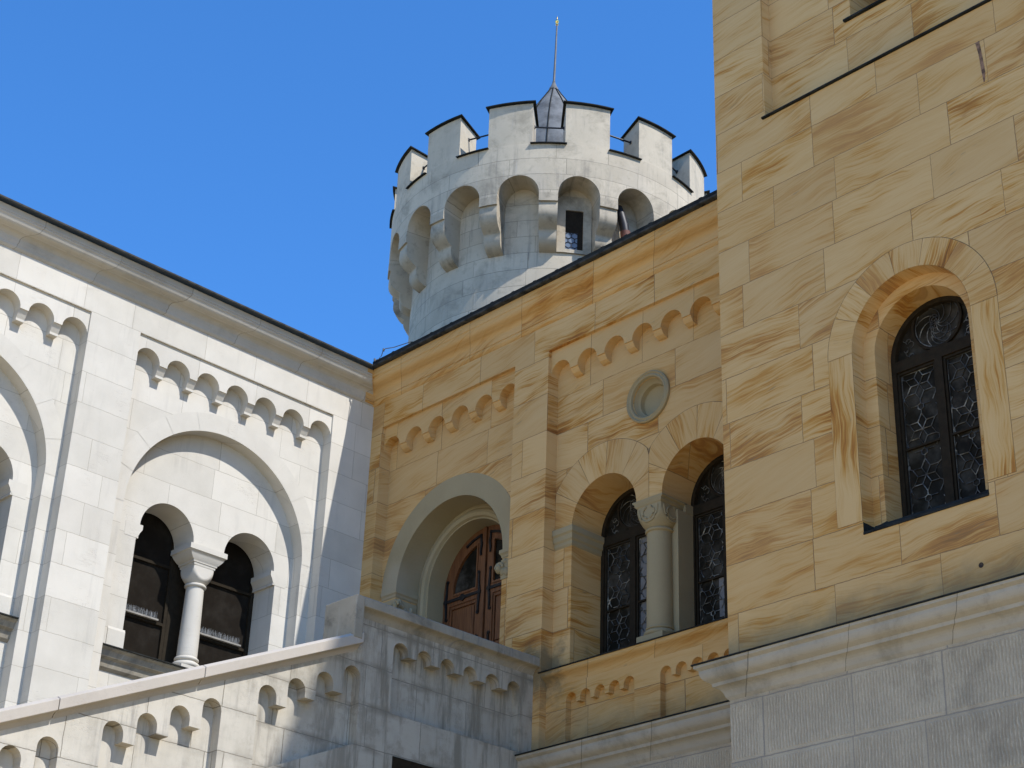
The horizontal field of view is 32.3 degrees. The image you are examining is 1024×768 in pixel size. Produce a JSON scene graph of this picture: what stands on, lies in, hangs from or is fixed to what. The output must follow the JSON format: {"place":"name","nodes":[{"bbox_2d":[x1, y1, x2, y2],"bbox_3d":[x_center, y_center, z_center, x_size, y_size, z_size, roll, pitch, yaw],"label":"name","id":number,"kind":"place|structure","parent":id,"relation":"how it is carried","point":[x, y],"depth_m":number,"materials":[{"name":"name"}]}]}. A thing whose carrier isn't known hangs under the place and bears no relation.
{"place":"outdoors","nodes":[
{"label":"outdoors","id":0,"kind":"place"},
{"bbox_2d":[0,194,373,708],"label":"palace wing","id":1,"kind":"structure","parent":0,"point":[184,469],"depth_m":24.19,"materials":[{"name":"white stone"}]},
{"bbox_2d":[123,513,253,665],"bbox_3d":[-4.536,2.939,24.441,2.575,2.370,0.108,26,-36,-37],"label":"window","id":2,"kind":"structure","parent":1,"relation":"in","point":[156,591],"depth_m":24.44,"materials":[{"name":"black glass"}]},
{"bbox_2d":[0,594,539,767],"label":"staircase","id":3,"kind":"structure","parent":0,"point":[365,682],"depth_m":19.80,"materials":[{"name":"grey stone"}]},
{"bbox_2d":[392,756,432,767],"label":"window","id":4,"kind":"structure","parent":3,"relation":"in","point":[397,762],"depth_m":20.28,"materials":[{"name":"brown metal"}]},
{"bbox_2d":[0,0,716,363],"label":"sky","id":5,"kind":"structure","parent":0,"point":[249,152],"materials":[{"name":"blue"}]},
{"bbox_2d":[359,190,731,767],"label":"palace wing","id":6,"kind":"structure","parent":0,"point":[546,486],"depth_m":23.10,"materials":[{"name":"beige stone"}]},
{"bbox_2d":[442,527,488,637],"bbox_3d":[-0.702,3.838,24.790,0.088,3.754,0.895,26,-36,-37],"label":"door","id":7,"kind":"structure","parent":6,"relation":"in","point":[465,586],"depth_m":25.25,"materials":[{"name":"red wood"}]},
{"bbox_2d":[484,525,501,643],"bbox_3d":[-0.090,3.562,24.221,0.086,3.754,0.845,26,-36,-37],"label":"door","id":8,"kind":"structure","parent":6,"relation":"in","point":[493,582],"depth_m":24.78,"materials":[{"name":"red wood"}]},
{"bbox_2d":[388,17,709,343],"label":"round tower","id":9,"kind":"structure","parent":6,"relation":"on","point":[550,181],"depth_m":32.71,"materials":[{"name":"stone"}]},
{"bbox_2d":[556,196,591,254],"bbox_3d":[1.130,-2.892,32.323,0.618,1.215,0.255,15,-30,-23],"label":"window","id":10,"kind":"structure","parent":9,"relation":"in","point":[574,216],"depth_m":32.32,"materials":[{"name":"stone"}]},
{"bbox_2d":[600,488,646,653],"bbox_3d":[1.575,2.444,22.664,0.090,2.516,1.190,26,-36,-37],"label":"window","id":11,"kind":"structure","parent":6,"relation":"in","point":[623,592],"depth_m":22.79,"materials":[{"name":"black glass"}]},
{"bbox_2d":[691,454,727,625],"bbox_3d":[2.655,1.956,21.658,0.090,2.516,1.190,26,-36,-37],"label":"window","id":12,"kind":"structure","parent":6,"relation":"in","point":[708,495],"depth_m":21.90,"materials":[{"name":"black glass"}]},
{"bbox_2d":[690,0,1023,767],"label":"square tower","id":13,"kind":"structure","parent":0,"point":[870,192],"depth_m":18.43,"materials":[{"name":"yellow stone"}]},
{"bbox_2d":[891,296,985,516],"bbox_3d":[4.443,0.208,18.192,0.090,2.568,1.210,26,-36,-37],"label":"window","id":14,"kind":"structure","parent":13,"relation":"in","point":[939,448],"depth_m":18.25,"materials":[{"name":"black glass"}]}
]}

